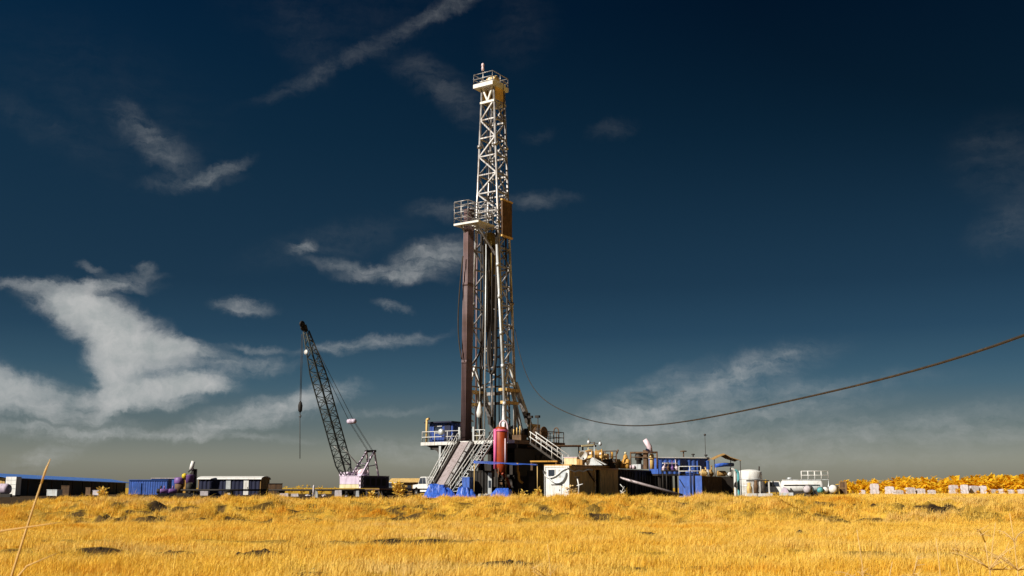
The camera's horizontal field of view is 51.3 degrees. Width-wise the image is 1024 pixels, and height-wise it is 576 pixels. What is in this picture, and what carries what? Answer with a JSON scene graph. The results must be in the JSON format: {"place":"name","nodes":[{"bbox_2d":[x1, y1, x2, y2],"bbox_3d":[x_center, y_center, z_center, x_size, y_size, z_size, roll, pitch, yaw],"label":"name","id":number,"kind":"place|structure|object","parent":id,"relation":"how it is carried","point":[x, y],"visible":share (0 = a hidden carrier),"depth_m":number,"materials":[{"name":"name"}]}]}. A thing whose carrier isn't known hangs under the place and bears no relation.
{"place":"outdoors","nodes":[
{"label":"outdoors","id":0,"kind":"place"},
{"bbox_2d":[389,478,420,493],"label":"flat shed","id":1,"kind":"structure","parent":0,"point":[409,482],"depth_m":164.13,"materials":[{"name":"beige paint"}]},
{"bbox_2d":[0,488,1023,575],"bbox_3d":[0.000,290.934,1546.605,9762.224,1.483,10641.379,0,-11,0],"label":"ground","id":2,"kind":"structure","parent":0,"point":[593,507],"depth_m":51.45,"materials":[{"name":"plant"}]},
{"bbox_2d":[0,484,11,496],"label":"steel drum tank","id":3,"kind":"object","parent":2,"relation":"on","point":[5,490],"visible":0.97,"depth_m":117.35,"materials":[{"name":"metal"}]},
{"bbox_2d":[6,477,21,495],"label":"white cabinet","id":4,"kind":"object","parent":2,"relation":"on","point":[14,483],"visible":0.66,"depth_m":126.54,"materials":[{"name":"metal"}]},
{"bbox_2d":[0,522,60,531],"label":"bent grass stem","id":5,"kind":"object","parent":2,"relation":"on","point":[26,527],"visible":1,"depth_m":3.02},
{"bbox_2d":[11,459,50,575],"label":"grass stalk","id":6,"kind":"object","parent":2,"relation":"on","point":[23,538],"depth_m":3.32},
{"bbox_2d":[46,489,62,496],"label":"site crate","id":7,"kind":"object","parent":2,"relation":"on","point":[54,492],"visible":0.96,"depth_m":122.41,"materials":[{"name":"metal"}]},
{"bbox_2d":[0,473,128,495],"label":"blue roofed shed","id":8,"kind":"structure","parent":2,"relation":"on","point":[30,484],"depth_m":152.51,"materials":[{"name":"black metal"}]},
{"bbox_2d":[61,486,70,495],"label":"site crate","id":9,"kind":"object","parent":2,"relation":"on","point":[66,490],"visible":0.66,"depth_m":125.39,"materials":[{"name":"wood"}]},
{"bbox_2d":[96,486,109,497],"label":"dry bush","id":10,"kind":"object","parent":2,"relation":"on","point":[102,492],"visible":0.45,"depth_m":66.73,"materials":[{"name":"yellow plant"}]},
{"bbox_2d":[128,480,171,494],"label":"blue container","id":11,"kind":"object","parent":2,"relation":"on","point":[147,487],"visible":0.75,"depth_m":143.75,"materials":[{"name":"metal"}]},
{"bbox_2d":[132,483,140,493],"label":"door","id":12,"kind":"structure","parent":11,"relation":"in","point":[136,486],"depth_m":143.49,"materials":[{"name":"blue paint"}]},
{"bbox_2d":[174,461,198,495],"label":"cement unit","id":13,"kind":"object","parent":2,"relation":"on","point":[186,481],"visible":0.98,"depth_m":135.30,"materials":[{"name":"purple metal"}]},
{"bbox_2d":[187,491,198,496],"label":"pipe rack","id":14,"kind":"object","parent":2,"relation":"on","point":[190,492],"visible":0.79,"depth_m":116.17,"materials":[{"name":"black metal"}]},
{"bbox_2d":[181,489,262,490],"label":"spare pipe","id":15,"kind":"object","parent":14,"relation":"on","point":[221,489],"visible":1,"depth_m":115.57,"materials":[{"name":"black metal"}]},
{"bbox_2d":[197,476,270,495],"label":"arched shed","id":16,"kind":"structure","parent":2,"relation":"on","point":[233,482],"depth_m":137.53,"materials":[{"name":"blue paint"}]},
{"bbox_2d":[268,483,282,495],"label":"brown box","id":17,"kind":"object","parent":2,"relation":"on","point":[274,485],"visible":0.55,"depth_m":136.02,"materials":[{"name":"orange metal"}]},
{"bbox_2d":[298,321,393,494],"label":"crawler crane","id":18,"kind":"object","parent":2,"relation":"on","point":[360,478],"visible":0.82,"depth_m":146.16,"materials":[{"name":"purple paint"}]},
{"bbox_2d":[365,489,426,498],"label":"pipe catwalk","id":19,"kind":"object","parent":2,"relation":"on","point":[381,493],"visible":0.38,"depth_m":100.41,"materials":[{"name":"orange metal"}]},
{"bbox_2d":[391,480,403,497],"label":"dry bush","id":20,"kind":"object","parent":2,"relation":"on","point":[396,490],"visible":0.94,"depth_m":98.16,"materials":[{"name":"yellow plant"}]},
{"bbox_2d":[413,477,432,494],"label":"pickup truck","id":21,"kind":"object","parent":2,"relation":"on","point":[422,483],"visible":0.19,"depth_m":119.49,"materials":[{"name":"white paint"}]},
{"bbox_2d":[422,484,455,497],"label":"covered heap","id":22,"kind":"object","parent":2,"relation":"on","point":[434,490],"visible":0.77,"depth_m":98.26,"materials":[{"name":"plastic"}]},
{"bbox_2d":[427,433,457,485],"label":"stairway","id":23,"kind":"object","parent":2,"relation":"on","point":[444,459],"visible":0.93,"depth_m":109.92,"materials":[{"name":"metal"}]},
{"bbox_2d":[432,440,474,493],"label":"pipe ramp","id":24,"kind":"structure","parent":2,"relation":"on","point":[457,457],"depth_m":108.88,"materials":[{"name":"metal"}]},
{"bbox_2d":[456,487,475,496],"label":"covered heap","id":25,"kind":"object","parent":2,"relation":"on","point":[464,491],"visible":0.69,"depth_m":97.32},
{"bbox_2d":[462,477,473,488],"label":"blue locker","id":26,"kind":"object","parent":2,"relation":"on","point":[467,481],"visible":0.62,"depth_m":103.62,"materials":[{"name":"metal"}]},
{"bbox_2d":[448,430,493,491],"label":"stairway","id":27,"kind":"object","parent":2,"relation":"on","point":[473,459],"visible":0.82,"depth_m":106.93,"materials":[{"name":"metal"}]},
{"bbox_2d":[11,504,943,575],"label":"soil clods","id":28,"kind":"object","parent":2,"relation":"on","point":[509,560],"visible":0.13,"depth_m":26.67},
{"bbox_2d":[468,471,493,495],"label":"dark container","id":29,"kind":"object","parent":2,"relation":"on","point":[481,481],"visible":0.46,"depth_m":104.34,"materials":[{"name":"black metal"}]},
{"bbox_2d":[488,472,493,494],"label":"grey cabinet","id":30,"kind":"object","parent":2,"relation":"on","point":[490,481],"visible":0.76,"depth_m":104.21,"materials":[{"name":"metal"}]},
{"bbox_2d":[421,427,564,489],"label":"rig substructure","id":31,"kind":"object","parent":2,"relation":"on","point":[520,451],"visible":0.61,"depth_m":111.19,"materials":[{"name":"metal"}]},
{"bbox_2d":[424,421,460,441],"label":"doghouse cabin","id":32,"kind":"object","parent":31,"relation":"on","point":[448,426],"visible":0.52,"depth_m":114.56,"materials":[{"name":"metal"}]},
{"bbox_2d":[444,424,450,441],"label":"door","id":33,"kind":"structure","parent":32,"relation":"in","point":[447,427],"depth_m":114.23,"materials":[{"name":"blue paint"}]},
{"bbox_2d":[461,209,464,440],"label":"drill pipe","id":34,"kind":"object","parent":31,"relation":"on","point":[462,326],"visible":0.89,"depth_m":115.18,"materials":[{"name":"metal"}]},
{"bbox_2d":[462,208,465,440],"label":"drill pipe","id":35,"kind":"object","parent":31,"relation":"on","point":[464,328],"visible":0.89,"depth_m":114.94,"materials":[{"name":"metal"}]},
{"bbox_2d":[463,208,467,440],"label":"drill pipe","id":36,"kind":"object","parent":31,"relation":"on","point":[465,331],"visible":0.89,"depth_m":114.65,"materials":[{"name":"metal"}]},
{"bbox_2d":[464,208,468,440],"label":"drill pipe","id":37,"kind":"object","parent":31,"relation":"on","point":[466,327],"visible":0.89,"depth_m":114.86,"materials":[{"name":"metal"}]},
{"bbox_2d":[466,208,469,440],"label":"drill pipe","id":38,"kind":"object","parent":31,"relation":"on","point":[467,327],"visible":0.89,"depth_m":114.99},
{"bbox_2d":[467,209,470,440],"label":"drill pipe","id":39,"kind":"object","parent":31,"relation":"on","point":[468,328],"visible":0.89,"depth_m":115.13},
{"bbox_2d":[468,209,471,440],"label":"drill pipe","id":40,"kind":"object","parent":31,"relation":"on","point":[470,329],"visible":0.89,"depth_m":115.22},
{"bbox_2d":[469,209,472,439],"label":"drill pipe","id":41,"kind":"object","parent":31,"relation":"on","point":[471,331],"visible":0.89,"depth_m":115.32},
{"bbox_2d":[470,210,473,439],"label":"drill pipe","id":42,"kind":"object","parent":31,"relation":"on","point":[472,332],"visible":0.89,"depth_m":115.46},
{"bbox_2d":[484,227,486,428],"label":"guide pole","id":43,"kind":"object","parent":31,"relation":"on","point":[485,326],"visible":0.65,"depth_m":115.47,"materials":[{"name":"metal"}]},
{"bbox_2d":[454,63,540,439],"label":"drilling mast","id":44,"kind":"object","parent":31,"relation":"on","point":[493,84],"visible":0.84,"depth_m":118.36,"materials":[{"name":"metal"}]},
{"bbox_2d":[458,256,463,358],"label":"cable","id":45,"kind":"object","parent":44,"relation":"hanging from","point":[458,307],"visible":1,"depth_m":115.31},
{"bbox_2d":[475,233,477,431],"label":"tubing","id":46,"kind":"object","parent":44,"relation":"attached to","point":[475,337],"visible":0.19,"depth_m":119.28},
{"bbox_2d":[472,236,484,364],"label":"cable loop","id":47,"kind":"object","parent":44,"relation":"attached to","point":[483,300],"visible":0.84,"depth_m":116.35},
{"bbox_2d":[479,229,481,432],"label":"tubing","id":48,"kind":"object","parent":44,"relation":"attached to","point":[481,329],"visible":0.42,"depth_m":118.72,"materials":[{"name":"metal"}]},
{"bbox_2d":[489,245,493,366],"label":"service hose","id":49,"kind":"object","parent":44,"relation":"hanging from","point":[492,311],"visible":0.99,"depth_m":116.53,"materials":[{"name":"rubber"}]},
{"bbox_2d":[487,251,497,374],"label":"rotary hose","id":50,"kind":"object","parent":44,"relation":"hanging from","point":[492,372],"visible":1,"depth_m":116.08,"materials":[{"name":"rubber"}]},
{"bbox_2d":[490,370,493,416],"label":"hanging pipe","id":51,"kind":"object","parent":50,"relation":"hanging from","point":[492,397],"visible":1,"depth_m":114.71,"materials":[{"name":"metal"}]},
{"bbox_2d":[484,82,503,421],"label":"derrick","id":52,"kind":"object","parent":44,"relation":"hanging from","point":[491,237],"depth_m":118.52,"materials":[{"name":"metal"}]},
{"bbox_2d":[494,229,496,428],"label":"tubing","id":53,"kind":"object","parent":44,"relation":"attached to","point":[495,380],"visible":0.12,"depth_m":116.41,"materials":[{"name":"metal"}]},
{"bbox_2d":[505,238,510,438],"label":"tubing","id":54,"kind":"object","parent":44,"relation":"attached to","point":[507,328],"visible":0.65,"depth_m":116.38,"materials":[{"name":"metal"}]},
{"bbox_2d":[515,331,1023,425],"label":"overhead cable","id":55,"kind":"object","parent":44,"relation":"hanging from","point":[961,356],"visible":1,"depth_m":35.03,"materials":[{"name":"rubber"}]},
{"bbox_2d":[495,236,506,427],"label":"standpipe","id":56,"kind":"object","parent":31,"relation":"on","point":[500,324],"visible":0.92,"depth_m":114.62,"materials":[{"name":"metal"}]},
{"bbox_2d":[512,426,526,439],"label":"hydraulic unit","id":57,"kind":"object","parent":31,"relation":"on","point":[520,435],"visible":0.96,"depth_m":111.69,"materials":[{"name":"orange metal"}]},
{"bbox_2d":[508,424,539,440],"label":"drawworks","id":58,"kind":"object","parent":31,"relation":"on","point":[527,430],"visible":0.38,"depth_m":114.83,"materials":[{"name":"grey metal"}]},
{"bbox_2d":[533,426,547,441],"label":"air winch","id":59,"kind":"object","parent":31,"relation":"on","point":[543,432],"visible":0.69,"depth_m":113.89,"materials":[{"name":"orange metal"}]},
{"bbox_2d":[529,431,569,464],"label":"stairway","id":60,"kind":"object","parent":31,"relation":"attached to","point":[547,451],"visible":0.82,"depth_m":108.89,"materials":[{"name":"metal"}]},
{"bbox_2d":[527,445,595,456],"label":"flow line","id":61,"kind":"object","parent":31,"relation":"attached to","point":[578,446],"visible":0.53,"depth_m":112.67,"materials":[{"name":"orange metal"}]},
{"bbox_2d":[483,461,513,487],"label":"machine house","id":62,"kind":"structure","parent":2,"relation":"on","point":[485,467],"depth_m":109.52,"materials":[{"name":"black metal"}]},
{"bbox_2d":[490,488,513,497],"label":"covered heap","id":63,"kind":"object","parent":2,"relation":"on","point":[504,491],"visible":0.54,"depth_m":97.24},
{"bbox_2d":[494,420,510,487],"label":"gas separator","id":64,"kind":"object","parent":2,"relation":"on","point":[501,437],"visible":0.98,"depth_m":106.34,"materials":[{"name":"red paint"}]},
{"bbox_2d":[474,461,537,491],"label":"tarp awning","id":65,"kind":"object","parent":2,"relation":"on","point":[487,462],"visible":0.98,"depth_m":103.91,"materials":[{"name":"blue fabric"}]},
{"bbox_2d":[499,465,520,493],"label":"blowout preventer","id":66,"kind":"object","parent":2,"relation":"on","point":[510,477],"visible":0.32,"depth_m":107.84,"materials":[{"name":"black metal"}]},
{"bbox_2d":[513,475,526,495],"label":"machine house","id":67,"kind":"structure","parent":2,"relation":"on","point":[518,486],"depth_m":105.94,"materials":[{"name":"black metal"}]},
{"bbox_2d":[510,456,545,469],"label":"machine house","id":68,"kind":"structure","parent":2,"relation":"on","point":[540,465],"depth_m":111.61,"materials":[{"name":"black metal"}]},
{"bbox_2d":[526,470,543,496],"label":"machine house","id":69,"kind":"structure","parent":2,"relation":"on","point":[531,480],"depth_m":105.12,"materials":[{"name":"black metal"}]},
{"bbox_2d":[529,476,534,494],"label":"door","id":70,"kind":"structure","parent":69,"relation":"in","point":[531,478],"depth_m":104.98,"materials":[{"name":"metal"}]},
{"bbox_2d":[544,464,618,496],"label":"site container","id":71,"kind":"object","parent":2,"relation":"on","point":[599,480],"visible":0.73,"depth_m":104.51,"materials":[{"name":"metal"}]},
{"bbox_2d":[551,484,561,495],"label":"hatch door","id":72,"kind":"structure","parent":71,"relation":"in","point":[555,487],"depth_m":101.73,"materials":[{"name":"white paint"}]},
{"bbox_2d":[563,457,585,464],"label":"control box","id":73,"kind":"object","parent":71,"relation":"on","point":[574,460],"visible":0.64,"depth_m":106.15,"materials":[{"name":"beige paint"}]},
{"bbox_2d":[579,449,597,465],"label":"shale shaker","id":74,"kind":"object","parent":71,"relation":"on","point":[590,453],"visible":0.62,"depth_m":108.78,"materials":[{"name":"beige metal"}]},
{"bbox_2d":[584,457,606,464],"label":"chute sheets","id":75,"kind":"object","parent":71,"relation":"on","point":[592,461],"visible":0.82,"depth_m":105.51,"materials":[{"name":"metal"}]},
{"bbox_2d":[589,449,607,465],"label":"shale shaker","id":76,"kind":"object","parent":71,"relation":"on","point":[600,454],"visible":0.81,"depth_m":109.56,"materials":[{"name":"beige metal"}]},
{"bbox_2d":[600,451,619,467],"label":"machinery guard","id":77,"kind":"object","parent":71,"relation":"on","point":[613,463],"visible":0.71,"depth_m":110.68,"materials":[{"name":"metal"}]},
{"bbox_2d":[620,452,629,468],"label":"ochre drum","id":78,"kind":"object","parent":77,"relation":"on","point":[625,463],"visible":1,"depth_m":111.66,"materials":[{"name":"paint"}]},
{"bbox_2d":[618,469,639,496],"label":"mud tank","id":79,"kind":"object","parent":2,"relation":"on","point":[631,488],"visible":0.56,"depth_m":115.98,"materials":[{"name":"black metal"}]},
{"bbox_2d":[630,450,653,468],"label":"degasser","id":80,"kind":"object","parent":79,"relation":"on","point":[640,465],"visible":0.9,"depth_m":113.68,"materials":[{"name":"metal"}]},
{"bbox_2d":[630,451,657,468],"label":"portal frame","id":81,"kind":"object","parent":79,"relation":"on","point":[656,452],"visible":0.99,"depth_m":113.55,"materials":[{"name":"orange metal"}]},
{"bbox_2d":[643,438,652,453],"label":"exhaust muffler","id":82,"kind":"object","parent":81,"relation":"on","point":[648,444],"visible":1,"depth_m":113.14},
{"bbox_2d":[620,477,682,495],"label":"slanting pipe","id":83,"kind":"object","parent":2,"relation":"on","point":[650,486],"visible":0.9,"depth_m":106.08,"materials":[{"name":"metal"}]},
{"bbox_2d":[637,470,673,496],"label":"mud tank","id":84,"kind":"object","parent":2,"relation":"on","point":[643,476],"visible":0.4,"depth_m":122.31,"materials":[{"name":"black metal"}]},
{"bbox_2d":[679,466,721,496],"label":"blue tank","id":85,"kind":"object","parent":2,"relation":"on","point":[699,484],"visible":0.78,"depth_m":108.92,"materials":[{"name":"metal"}]},
{"bbox_2d":[715,468,733,495],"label":"equipment stand","id":86,"kind":"object","parent":2,"relation":"on","point":[727,486],"visible":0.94,"depth_m":115.18,"materials":[{"name":"metal"}]},
{"bbox_2d":[709,453,741,495],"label":"canvas canopy","id":87,"kind":"object","parent":2,"relation":"on","point":[725,456],"visible":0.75,"depth_m":115.26,"materials":[{"name":"fabric"}]},
{"bbox_2d":[731,468,736,495],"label":"riser pipe","id":88,"kind":"object","parent":2,"relation":"on","point":[735,482],"visible":0.97,"depth_m":119.92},
{"bbox_2d":[737,466,766,495],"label":"water tank","id":89,"kind":"object","parent":2,"relation":"on","point":[748,474],"visible":0.59,"depth_m":128.68,"materials":[{"name":"white paint"}]},
{"bbox_2d":[745,480,772,495],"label":"tank pumps","id":90,"kind":"object","parent":2,"relation":"on","point":[759,491],"visible":0.99,"depth_m":126.67,"materials":[{"name":"white paint"}]},
{"bbox_2d":[765,481,780,491],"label":"pickup truck","id":91,"kind":"object","parent":2,"relation":"on","point":[775,486],"visible":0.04,"depth_m":130.84,"materials":[{"name":"white paint"}]},
{"bbox_2d":[779,487,795,495],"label":"mixer pump","id":92,"kind":"object","parent":2,"relation":"on","point":[784,490],"visible":0.8,"depth_m":125.36,"materials":[{"name":"metal"}]},
{"bbox_2d":[781,471,828,495],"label":"tank trailer","id":93,"kind":"object","parent":2,"relation":"on","point":[795,485],"visible":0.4,"depth_m":128.28,"materials":[{"name":"white paint"}]},
{"bbox_2d":[803,485,813,496],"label":"pressure tank","id":94,"kind":"object","parent":2,"relation":"on","point":[808,489],"visible":0.98,"depth_m":124.42,"materials":[{"name":"metal"}]},
{"bbox_2d":[828,484,839,494],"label":"pressure tank","id":95,"kind":"object","parent":2,"relation":"on","point":[832,488],"visible":0.97,"depth_m":125.37,"materials":[{"name":"metal"}]},
{"bbox_2d":[839,481,846,494],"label":"brown crate","id":96,"kind":"object","parent":2,"relation":"on","point":[843,487],"visible":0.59,"depth_m":127.38,"materials":[{"name":"orange wood"}]},
{"bbox_2d":[834,531,863,575],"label":"dry weed","id":97,"kind":"object","parent":2,"relation":"on","point":[861,562],"visible":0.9,"depth_m":6.80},
{"bbox_2d":[870,484,878,493],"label":"wrapped pallet","id":98,"kind":"object","parent":2,"relation":"on","point":[874,488],"visible":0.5,"depth_m":137.12,"materials":[{"name":"plastic"}]},
{"bbox_2d":[823,492,1023,499],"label":"rough grass","id":99,"kind":"structure","parent":2,"relation":"on","point":[870,496],"depth_m":109.20,"materials":[{"name":"plant"}]},
{"bbox_2d":[915,479,933,489],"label":"grove tree","id":100,"kind":"object","parent":2,"relation":"on","point":[924,483],"visible":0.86,"depth_m":155.76,"materials":[{"name":"yellow plant"}]},
{"bbox_2d":[951,523,1017,572],"bbox_3d":[3.451,2.445,7.715,0.458,1.464,0.240,-3,-11,14],"label":"dry weed","id":101,"kind":"object","parent":2,"relation":"on","point":[982,563],"visible":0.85,"depth_m":7.77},
{"bbox_2d":[975,525,1011,575],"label":"dry weed","id":102,"kind":"object","parent":2,"relation":"on","point":[991,567],"visible":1,"depth_m":6.39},
{"bbox_2d":[986,478,1001,489],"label":"grove tree","id":103,"kind":"object","parent":2,"relation":"on","point":[992,482],"visible":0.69,"depth_m":157.35,"materials":[{"name":"yellow plant"}]},
{"bbox_2d":[980,513,1023,575],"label":"dry weed","id":104,"kind":"object","parent":2,"relation":"on","point":[1010,563],"visible":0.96,"depth_m":7.01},
{"bbox_2d":[1008,480,1023,490],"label":"grove tree","id":105,"kind":"object","parent":2,"relation":"on","point":[1016,486],"visible":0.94,"depth_m":155.17,"materials":[{"name":"yellow plant"}]},
{"bbox_2d":[0,0,1023,487],"label":"sky","id":106,"kind":"structure","parent":0,"point":[719,207],"materials":[{"name":"blue"}]},
{"bbox_2d":[661,470,687,496],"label":"motor platform","id":107,"kind":"structure","parent":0,"point":[662,471],"depth_m":119.34,"materials":[{"name":"metal"}]},
{"bbox_2d":[648,457,710,496],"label":"blue house","id":108,"kind":"structure","parent":0,"point":[702,462],"depth_m":121.22,"materials":[{"name":"paint"}]},
{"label":"pipe rack","id":109,"kind":"object","parent":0,"visible":0},
{"bbox_2d":[270,489,390,490],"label":"spare pipe","id":110,"kind":"object","parent":109,"relation":"on","point":[321,490],"visible":0.89,"depth_m":114.38,"materials":[{"name":"black metal"}]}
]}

